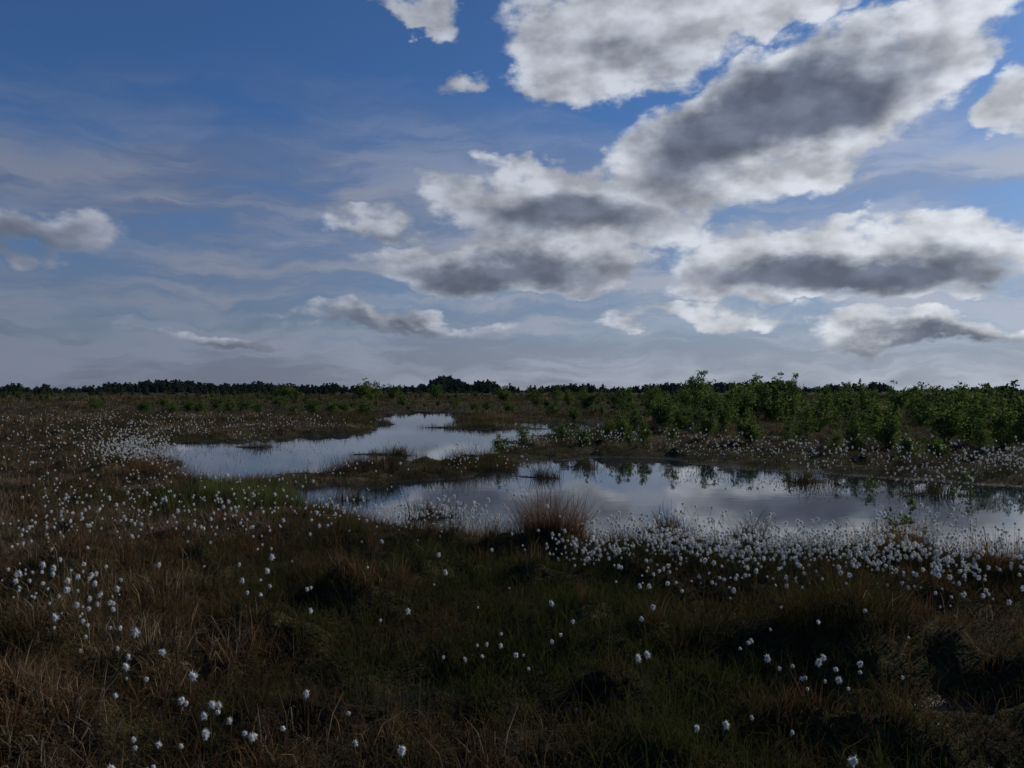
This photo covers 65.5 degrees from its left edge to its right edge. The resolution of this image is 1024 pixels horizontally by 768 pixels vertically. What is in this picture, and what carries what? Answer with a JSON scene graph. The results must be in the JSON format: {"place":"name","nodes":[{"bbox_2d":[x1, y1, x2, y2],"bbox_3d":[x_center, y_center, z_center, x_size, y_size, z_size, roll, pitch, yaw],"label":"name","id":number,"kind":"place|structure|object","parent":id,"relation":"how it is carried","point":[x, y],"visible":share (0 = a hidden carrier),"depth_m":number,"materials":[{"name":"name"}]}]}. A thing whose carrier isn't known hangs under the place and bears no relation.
{"place":"outdoors","nodes":[
{"label":"outdoors","id":0,"kind":"place"},
{"bbox_2d":[0,391,1023,767],"bbox_3d":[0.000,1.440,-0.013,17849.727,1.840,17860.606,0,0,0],"label":"bog ground","id":1,"kind":"structure","parent":0,"point":[942,661],"depth_m":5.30,"materials":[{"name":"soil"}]},
{"bbox_2d":[0,638,109,732],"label":"moor grass tussock","id":2,"kind":"object","parent":1,"relation":"on","point":[72,689],"visible":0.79,"depth_m":4.00,"materials":[{"name":"plant"}]},
{"bbox_2d":[83,397,106,408],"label":"birch bush","id":3,"kind":"object","parent":1,"relation":"on","point":[94,404],"visible":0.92,"depth_m":74.68,"materials":[{"name":"green plant"}]},
{"bbox_2d":[135,400,154,411],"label":"birch bush","id":4,"kind":"object","parent":1,"relation":"on","point":[145,405],"visible":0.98,"depth_m":61.88,"materials":[{"name":"green plant"}]},
{"bbox_2d":[110,448,199,478],"bbox_3d":[-7.119,1.626,16.138,1.852,0.751,1.834,0,0,0],"label":"moor grass tussock","id":5,"kind":"object","parent":1,"relation":"on","point":[163,466],"visible":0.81,"depth_m":15.96,"materials":[{"name":"plant"}]},
{"bbox_2d":[156,393,170,407],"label":"birch sapling","id":6,"kind":"object","parent":1,"relation":"on","point":[164,400],"visible":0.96,"depth_m":79.83,"materials":[{"name":"green plant"}]},
{"bbox_2d":[165,402,180,412],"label":"birch bush","id":7,"kind":"object","parent":1,"relation":"on","point":[172,408],"visible":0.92,"depth_m":59.94,"materials":[{"name":"green plant"}]},
{"bbox_2d":[181,398,195,410],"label":"birch bush","id":8,"kind":"object","parent":1,"relation":"on","point":[188,406],"visible":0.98,"depth_m":61.68,"materials":[{"name":"green plant"}]},
{"bbox_2d":[191,399,210,412],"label":"birch bush","id":9,"kind":"object","parent":1,"relation":"on","point":[201,408],"visible":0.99,"depth_m":59.93,"materials":[{"name":"green plant"}]},
{"bbox_2d":[207,396,226,408],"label":"birch bush","id":10,"kind":"object","parent":1,"relation":"on","point":[218,404],"visible":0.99,"depth_m":75.87,"materials":[{"name":"green plant"}]},
{"bbox_2d":[94,467,344,526],"bbox_3d":[-4.112,1.619,12.703,3.914,0.773,4.540,0,-1,-44],"label":"green sedge bed","id":11,"kind":"object","parent":1,"relation":"on","point":[262,495],"visible":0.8,"depth_m":11.90,"materials":[{"name":"plant"}]},
{"bbox_2d":[223,398,237,410],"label":"birch sapling","id":12,"kind":"object","parent":1,"relation":"on","point":[230,405],"visible":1,"depth_m":63.99,"materials":[{"name":"green plant"}]},
{"bbox_2d":[233,397,255,408],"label":"birch bush","id":13,"kind":"object","parent":1,"relation":"on","point":[245,404],"visible":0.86,"depth_m":71.94,"materials":[{"name":"green plant"}]},
{"bbox_2d":[249,401,264,411],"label":"birch bush","id":14,"kind":"object","parent":1,"relation":"on","point":[259,408],"visible":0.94,"depth_m":61.92,"materials":[{"name":"green plant"}]},
{"bbox_2d":[270,393,288,405],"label":"birch bush","id":15,"kind":"object","parent":1,"relation":"on","point":[277,400],"visible":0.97,"depth_m":85.06,"materials":[{"name":"green plant"}]},
{"bbox_2d":[275,383,296,396],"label":"birch bush","id":16,"kind":"object","parent":1,"relation":"on","point":[288,390],"visible":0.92,"depth_m":169.60,"materials":[{"name":"green plant"}]},
{"bbox_2d":[289,403,300,412],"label":"birch bush","id":17,"kind":"object","parent":1,"relation":"on","point":[293,408],"visible":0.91,"depth_m":59.92,"materials":[{"name":"green plant"}]},
{"bbox_2d":[302,395,314,404],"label":"birch sapling","id":18,"kind":"object","parent":1,"relation":"on","point":[307,400],"visible":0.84,"depth_m":69.95,"materials":[{"name":"green plant"}]},
{"bbox_2d":[301,398,323,412],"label":"birch bush","id":19,"kind":"object","parent":1,"relation":"on","point":[312,409],"visible":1,"depth_m":55.94,"materials":[{"name":"green plant"}]},
{"bbox_2d":[323,399,338,412],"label":"birch sapling","id":20,"kind":"object","parent":1,"relation":"on","point":[332,406],"visible":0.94,"depth_m":59.91,"materials":[{"name":"green plant"}]},
{"bbox_2d":[333,399,353,411],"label":"birch bush","id":21,"kind":"object","parent":1,"relation":"on","point":[342,407],"visible":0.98,"depth_m":63.73,"materials":[{"name":"green plant"}]},
{"bbox_2d":[316,449,403,476],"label":"moor grass tussock","id":22,"kind":"object","parent":1,"relation":"on","point":[360,467],"visible":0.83,"depth_m":16.82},
{"bbox_2d":[353,378,376,398],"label":"birch bush","id":23,"kind":"object","parent":1,"relation":"on","point":[363,388],"visible":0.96,"depth_m":150.18,"materials":[{"name":"green plant"}]},
{"bbox_2d":[356,400,375,412],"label":"birch bush","id":24,"kind":"object","parent":1,"relation":"on","point":[363,407],"visible":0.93,"depth_m":59.65,"materials":[{"name":"green plant"}]},
{"bbox_2d":[309,543,428,597],"bbox_3d":[-1.198,1.521,6.693,1.030,0.447,0.997,0,0,0],"label":"moor grass tussock","id":25,"kind":"object","parent":1,"relation":"on","point":[381,583],"visible":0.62,"depth_m":6.58,"materials":[{"name":"plant"}]},
{"bbox_2d":[364,380,386,397],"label":"birch bush","id":26,"kind":"object","parent":1,"relation":"on","point":[376,385],"visible":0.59,"depth_m":155.17,"materials":[{"name":"green plant"}]},
{"bbox_2d":[385,384,401,397],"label":"birch bush","id":27,"kind":"object","parent":1,"relation":"on","point":[391,393],"visible":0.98,"depth_m":159.82,"materials":[{"name":"green plant"}]},
{"bbox_2d":[396,393,410,404],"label":"birch bush","id":28,"kind":"object","parent":1,"relation":"on","point":[402,400],"visible":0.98,"depth_m":94.61,"materials":[{"name":"green plant"}]},
{"bbox_2d":[427,383,444,397],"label":"birch bush","id":29,"kind":"object","parent":1,"relation":"on","point":[433,391],"visible":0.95,"depth_m":169.88,"materials":[{"name":"green plant"}]},
{"bbox_2d":[450,438,523,471],"bbox_3d":[-0.590,1.723,18.838,1.957,0.935,2.035,0,0,0],"label":"moor grass tussock","id":30,"kind":"object","parent":1,"relation":"on","point":[481,455],"visible":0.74,"depth_m":18.81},
{"bbox_2d":[480,399,495,409],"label":"birch bush","id":31,"kind":"object","parent":1,"relation":"on","point":[487,404],"visible":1,"depth_m":73.96,"materials":[{"name":"green plant"}]},
{"bbox_2d":[490,434,510,452],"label":"birch bush","id":32,"kind":"object","parent":1,"relation":"on","point":[500,441],"visible":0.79,"depth_m":22.88,"materials":[{"name":"green plant"}]},
{"bbox_2d":[493,385,511,401],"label":"birch bush","id":33,"kind":"object","parent":1,"relation":"on","point":[505,393],"visible":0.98,"depth_m":119.77,"materials":[{"name":"green plant"}]},
{"bbox_2d":[0,393,1007,416],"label":"bog grass","id":34,"kind":"structure","parent":1,"relation":"on","point":[489,397],"depth_m":117.54,"materials":[{"name":"plant"}]},
{"bbox_2d":[500,400,514,411],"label":"birch bush","id":35,"kind":"object","parent":1,"relation":"on","point":[506,407],"visible":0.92,"depth_m":61.94,"materials":[{"name":"green plant"}]},
{"bbox_2d":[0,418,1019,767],"bbox_3d":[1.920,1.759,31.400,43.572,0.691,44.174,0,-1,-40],"label":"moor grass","id":36,"kind":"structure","parent":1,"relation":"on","point":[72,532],"depth_m":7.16,"materials":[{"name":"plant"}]},
{"bbox_2d":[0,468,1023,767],"bbox_3d":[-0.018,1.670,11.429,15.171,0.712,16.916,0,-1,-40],"label":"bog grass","id":37,"kind":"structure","parent":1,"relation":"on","point":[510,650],"depth_m":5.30,"materials":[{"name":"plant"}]},
{"bbox_2d":[0,409,1023,767],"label":"cotton grass","id":38,"kind":"structure","parent":1,"relation":"on","point":[796,543],"depth_m":7.64,"materials":[{"name":"plant"}]},
{"bbox_2d":[0,408,1023,500],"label":"bog grass","id":39,"kind":"structure","parent":1,"relation":"on","point":[26,419],"depth_m":28.99,"materials":[{"name":"plant"}]},
{"bbox_2d":[514,426,534,445],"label":"birch bush","id":40,"kind":"object","parent":1,"relation":"on","point":[523,438],"visible":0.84,"depth_m":25.81,"materials":[{"name":"green plant"}]},
{"bbox_2d":[525,385,545,405],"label":"birch bush","id":41,"kind":"object","parent":1,"relation":"on","point":[534,393],"visible":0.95,"depth_m":84.89,"materials":[{"name":"green plant"}]},
{"bbox_2d":[500,475,604,539],"bbox_3d":[0.457,1.419,8.979,1.395,0.923,1.429,0,-1,27],"label":"moor grass tussock","id":42,"kind":"object","parent":1,"relation":"on","point":[555,518],"visible":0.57,"depth_m":8.79,"materials":[{"name":"plant"}]},
{"bbox_2d":[543,400,564,414],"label":"birch bush","id":43,"kind":"object","parent":1,"relation":"on","point":[551,407],"visible":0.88,"depth_m":54.80,"materials":[{"name":"green plant"}]},
{"bbox_2d":[550,386,565,405],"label":"birch sapling","id":44,"kind":"object","parent":1,"relation":"on","point":[556,397],"visible":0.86,"depth_m":79.95,"materials":[{"name":"green plant"}]},
{"bbox_2d":[550,419,578,441],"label":"birch bush","id":45,"kind":"object","parent":1,"relation":"on","point":[560,431],"visible":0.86,"depth_m":26.86,"materials":[{"name":"green plant"}]},
{"bbox_2d":[170,410,978,548],"bbox_3d":[-2.518,2.072,36.814,21.358,1.005,60.996,0,0,-9],"label":"shore sedge","id":46,"kind":"object","parent":1,"relation":"on","point":[414,454],"visible":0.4,"depth_m":18.09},
{"bbox_2d":[567,406,582,420],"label":"birch bush","id":47,"kind":"object","parent":1,"relation":"on","point":[575,414],"visible":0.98,"depth_m":47.96,"materials":[{"name":"green plant"}]},
{"bbox_2d":[162,409,993,550],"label":"shore grass","id":48,"kind":"structure","parent":1,"relation":"on","point":[457,419],"depth_m":17.38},
{"bbox_2d":[571,423,592,445],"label":"birch bush","id":49,"kind":"object","parent":1,"relation":"on","point":[583,435],"visible":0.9,"depth_m":24.95,"materials":[{"name":"green plant"}]},
{"bbox_2d":[575,386,603,409],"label":"birch bush","id":50,"kind":"object","parent":1,"relation":"on","point":[589,401],"visible":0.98,"depth_m":70.00,"materials":[{"name":"green plant"}]},
{"bbox_2d":[252,418,956,546],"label":"islet tussocks","id":51,"kind":"object","parent":1,"relation":"on","point":[546,475],"visible":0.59,"depth_m":16.70,"materials":[{"name":"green plant"}]},
{"bbox_2d":[598,413,627,440],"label":"birch bush","id":52,"kind":"object","parent":1,"relation":"on","point":[608,427],"visible":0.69,"depth_m":27.00,"materials":[{"name":"green plant"}]},
{"bbox_2d":[610,410,632,443],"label":"birch sapling","id":53,"kind":"object","parent":1,"relation":"on","point":[623,425],"visible":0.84,"depth_m":25.93,"materials":[{"name":"green plant"}]},
{"bbox_2d":[622,387,636,412],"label":"birch sapling","id":54,"kind":"object","parent":1,"relation":"on","point":[630,399],"visible":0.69,"depth_m":57.82,"materials":[{"name":"green plant"}]},
{"bbox_2d":[624,425,636,446],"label":"birch sapling","id":55,"kind":"object","parent":1,"relation":"on","point":[628,427],"visible":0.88,"depth_m":24.45,"materials":[{"name":"green plant"}]},
{"bbox_2d":[635,419,653,446],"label":"birch sapling","id":56,"kind":"object","parent":1,"relation":"on","point":[641,435],"visible":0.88,"depth_m":23.92,"materials":[{"name":"green plant"}]},
{"bbox_2d":[637,383,663,410],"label":"birch bush","id":57,"kind":"object","parent":1,"relation":"on","point":[652,394],"visible":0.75,"depth_m":61.97,"materials":[{"name":"green plant"}]},
{"bbox_2d":[647,390,678,426],"bbox_3d":[6.463,1.082,34.056,1.415,1.675,1.239,0,-1,-20],"label":"birch sapling","id":58,"kind":"object","parent":1,"relation":"on","point":[664,409],"visible":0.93,"depth_m":33.95,"materials":[{"name":"green plant"}]},
{"bbox_2d":[659,417,680,443],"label":"birch sapling","id":59,"kind":"object","parent":1,"relation":"on","point":[671,430],"visible":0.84,"depth_m":23.44,"materials":[{"name":"green plant"}]},
{"bbox_2d":[668,401,697,430],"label":"birch bush","id":60,"kind":"object","parent":1,"relation":"on","point":[681,421],"visible":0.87,"depth_m":32.84,"materials":[{"name":"green plant"}]},
{"bbox_2d":[672,376,696,410],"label":"birch sapling","id":61,"kind":"object","parent":1,"relation":"on","point":[684,400],"visible":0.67,"depth_m":57.97,"materials":[{"name":"green plant"}]},
{"bbox_2d":[685,370,715,410],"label":"birch sapling","id":62,"kind":"object","parent":1,"relation":"on","point":[698,394],"visible":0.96,"depth_m":53.93,"materials":[{"name":"green plant"}]},
{"bbox_2d":[687,379,721,407],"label":"birch bush","id":63,"kind":"object","parent":1,"relation":"on","point":[704,390],"visible":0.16,"depth_m":56.08,"materials":[{"name":"green plant"}]},
{"bbox_2d":[693,408,721,438],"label":"birch sapling","id":64,"kind":"object","parent":1,"relation":"on","point":[704,422],"visible":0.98,"depth_m":25.50,"materials":[{"name":"green plant"}]},
{"bbox_2d":[698,387,723,419],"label":"birch bush","id":65,"kind":"object","parent":1,"relation":"on","point":[709,406],"visible":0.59,"depth_m":44.05,"materials":[{"name":"green plant"}]},
{"bbox_2d":[711,389,741,428],"bbox_3d":[9.206,1.071,33.932,1.237,1.764,1.385,0,-1,43],"label":"birch sapling","id":66,"kind":"object","parent":1,"relation":"on","point":[732,402],"visible":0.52,"depth_m":33.97,"materials":[{"name":"green plant"}]},
{"bbox_2d":[724,380,752,415],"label":"birch bush","id":67,"kind":"object","parent":1,"relation":"on","point":[749,387],"visible":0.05,"depth_m":51.99,"materials":[{"name":"green plant"}]},
{"bbox_2d":[722,385,757,422],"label":"birch bush","id":68,"kind":"object","parent":1,"relation":"on","point":[744,412],"visible":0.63,"depth_m":41.79,"materials":[{"name":"green plant"}]},
{"bbox_2d":[730,409,765,443],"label":"birch bush","id":69,"kind":"object","parent":1,"relation":"on","point":[749,428],"visible":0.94,"depth_m":24.72,"materials":[{"name":"green plant"}]},
{"bbox_2d":[729,375,771,417],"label":"birch bush","id":70,"kind":"object","parent":1,"relation":"on","point":[747,393],"visible":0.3,"depth_m":47.98,"materials":[{"name":"green plant"}]},
{"bbox_2d":[749,372,796,420],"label":"birch bush","id":71,"kind":"object","parent":1,"relation":"on","point":[773,410],"visible":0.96,"depth_m":43.76,"materials":[{"name":"green plant"}]},
{"bbox_2d":[778,456,792,474],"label":"birch seedling","id":72,"kind":"object","parent":1,"relation":"on","point":[784,468],"visible":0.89,"depth_m":17.48,"materials":[{"name":"green plant"}]},
{"bbox_2d":[775,417,801,447],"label":"birch sapling","id":73,"kind":"object","parent":1,"relation":"on","point":[788,426],"visible":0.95,"depth_m":23.95,"materials":[{"name":"green plant"}]},
{"bbox_2d":[779,380,806,417],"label":"birch bush","id":74,"kind":"object","parent":1,"relation":"on","point":[786,394],"visible":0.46,"depth_m":45.78,"materials":[{"name":"green plant"}]},
{"bbox_2d":[785,373,803,417],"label":"birch sapling","id":75,"kind":"object","parent":1,"relation":"on","point":[791,384],"visible":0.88,"depth_m":44.96,"materials":[{"name":"green plant"}]},
{"bbox_2d":[791,401,821,437],"bbox_3d":[10.346,1.308,28.060,1.069,1.402,0.997,0,0,7],"label":"birch sapling","id":76,"kind":"object","parent":1,"relation":"on","point":[808,422],"visible":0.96,"depth_m":27.93,"materials":[{"name":"green plant"}]},
{"bbox_2d":[781,465,852,487],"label":"moor grass tussock","id":77,"kind":"object","parent":1,"relation":"on","point":[809,479],"visible":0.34,"depth_m":15.87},
{"bbox_2d":[796,392,848,432],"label":"birch bush","id":78,"kind":"object","parent":1,"relation":"on","point":[823,404],"visible":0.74,"depth_m":31.68,"materials":[{"name":"green plant"}]},
{"bbox_2d":[812,384,835,415],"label":"birch sapling","id":79,"kind":"object","parent":1,"relation":"on","point":[827,391],"visible":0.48,"depth_m":51.84,"materials":[{"name":"green plant"}]},
{"bbox_2d":[819,422,845,453],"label":"birch sapling","id":80,"kind":"object","parent":1,"relation":"on","point":[836,438],"visible":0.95,"depth_m":20.97,"materials":[{"name":"green plant"}]},
{"bbox_2d":[831,381,860,423],"bbox_3d":[16.689,0.964,39.957,1.649,2.253,1.256,0,0,-9],"label":"birch sapling","id":81,"kind":"object","parent":1,"relation":"on","point":[849,401],"visible":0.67,"depth_m":39.90,"materials":[{"name":"green plant"}]},
{"bbox_2d":[755,551,955,643],"bbox_3d":[2.241,1.409,5.455,1.356,0.641,1.293,0,0,0],"label":"moor grass tussock","id":82,"kind":"object","parent":1,"relation":"on","point":[792,602],"visible":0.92,"depth_m":5.33,"materials":[{"name":"plant"}]},
{"bbox_2d":[839,412,874,447],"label":"birch bush","id":83,"kind":"object","parent":1,"relation":"on","point":[852,431],"visible":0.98,"depth_m":22.44,"materials":[{"name":"green plant"}]},
{"bbox_2d":[851,383,879,415],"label":"birch bush","id":84,"kind":"object","parent":1,"relation":"on","point":[862,398],"visible":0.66,"depth_m":45.68,"materials":[{"name":"green plant"}]},
{"bbox_2d":[862,474,877,487],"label":"birch seedling","id":85,"kind":"object","parent":1,"relation":"on","point":[869,479],"visible":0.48,"depth_m":15.20,"materials":[{"name":"green plant"}]},
{"bbox_2d":[859,398,887,442],"bbox_3d":[10.750,1.113,23.956,1.021,1.395,0.777,0,-1,-36],"label":"birch sapling","id":86,"kind":"object","parent":1,"relation":"on","point":[875,418],"visible":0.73,"depth_m":23.95,"materials":[{"name":"green plant"}]},
{"bbox_2d":[860,399,902,440],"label":"birch bush","id":87,"kind":"object","parent":1,"relation":"on","point":[877,412],"visible":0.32,"depth_m":27.95,"materials":[{"name":"green plant"}]},
{"bbox_2d":[865,411,905,447],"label":"birch bush","id":88,"kind":"object","parent":1,"relation":"on","point":[888,433],"visible":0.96,"depth_m":22.94,"materials":[{"name":"green plant"}]},
{"bbox_2d":[880,506,902,538],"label":"birch seedling","id":89,"kind":"object","parent":1,"relation":"on","point":[890,509],"visible":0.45,"depth_m":9.47,"materials":[{"name":"green plant"}]},
{"bbox_2d":[853,508,943,561],"bbox_3d":[3.770,1.509,7.910,0.915,0.563,0.989,0,-1,23],"label":"moor grass tussock","id":90,"kind":"object","parent":1,"relation":"on","point":[899,539],"visible":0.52,"depth_m":7.88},
{"bbox_2d":[881,380,919,413],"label":"birch bush","id":91,"kind":"object","parent":1,"relation":"on","point":[896,398],"visible":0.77,"depth_m":51.72,"materials":[{"name":"green plant"}]},
{"bbox_2d":[890,496,919,535],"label":"birch seedling","id":92,"kind":"object","parent":1,"relation":"on","point":[910,502],"visible":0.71,"depth_m":9.36,"materials":[{"name":"green plant"}]},
{"bbox_2d":[891,425,924,457],"bbox_3d":[10.150,1.516,20.491,0.697,0.942,0.796,0,-1,-36],"label":"birch sapling","id":93,"kind":"object","parent":1,"relation":"on","point":[906,443],"visible":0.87,"depth_m":20.41,"materials":[{"name":"green plant"}]},
{"bbox_2d":[900,382,956,423],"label":"birch bush","id":94,"kind":"object","parent":1,"relation":"on","point":[923,405],"visible":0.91,"depth_m":39.78,"materials":[{"name":"green plant"}]},
{"bbox_2d":[920,431,951,458],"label":"birch bush","id":95,"kind":"object","parent":1,"relation":"on","point":[937,447],"visible":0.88,"depth_m":19.34,"materials":[{"name":"green plant"}]},
{"bbox_2d":[923,394,972,444],"bbox_3d":[14.222,1.163,26.042,1.415,1.675,1.239,0,0,1],"label":"birch sapling","id":96,"kind":"object","parent":1,"relation":"on","point":[939,422],"visible":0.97,"depth_m":25.93,"materials":[{"name":"green plant"}]},
{"bbox_2d":[940,381,982,415],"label":"birch bush","id":97,"kind":"object","parent":1,"relation":"on","point":[958,392],"visible":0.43,"depth_m":43.56,"materials":[{"name":"green plant"}]},
{"bbox_2d":[941,394,991,439],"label":"birch bush","id":98,"kind":"object","parent":1,"relation":"on","point":[975,405],"visible":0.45,"depth_m":26.91,"materials":[{"name":"green plant"}]},
{"bbox_2d":[958,469,977,493],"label":"birch seedling","id":99,"kind":"object","parent":1,"relation":"on","point":[968,480],"visible":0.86,"depth_m":14.35,"materials":[{"name":"green plant"}]},
{"bbox_2d":[939,523,1023,576],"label":"moor grass tussock","id":100,"kind":"object","parent":1,"relation":"on","point":[996,556],"visible":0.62,"depth_m":7.33,"materials":[{"name":"plant"}]},
{"bbox_2d":[968,417,996,451],"bbox_3d":[11.804,1.296,19.976,0.672,0.943,0.598,0,-1,-44],"label":"birch sapling","id":101,"kind":"object","parent":1,"relation":"on","point":[983,437],"visible":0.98,"depth_m":19.95,"materials":[{"name":"green plant"}]},
{"bbox_2d":[956,388,1021,447],"bbox_3d":[14.829,1.080,23.978,1.808,1.957,2.139,0,-1,-29],"label":"birch bush","id":102,"kind":"object","parent":1,"relation":"on","point":[996,423],"visible":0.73,"depth_m":24.09,"materials":[{"name":"green plant"}]},
{"bbox_2d":[978,383,1005,418],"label":"birch sapling","id":103,"kind":"object","parent":1,"relation":"on","point":[985,385],"visible":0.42,"depth_m":45.92,"materials":[{"name":"green plant"}]},
{"bbox_2d":[998,396,1023,446],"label":"birch sapling","id":104,"kind":"object","parent":1,"relation":"on","point":[1019,434],"visible":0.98,"depth_m":22.96,"materials":[{"name":"green plant"}]},
{"bbox_2d":[0,0,1023,390],"label":"sky","id":105,"kind":"structure","parent":0,"point":[523,194],"materials":[{"name":"blue"}]},
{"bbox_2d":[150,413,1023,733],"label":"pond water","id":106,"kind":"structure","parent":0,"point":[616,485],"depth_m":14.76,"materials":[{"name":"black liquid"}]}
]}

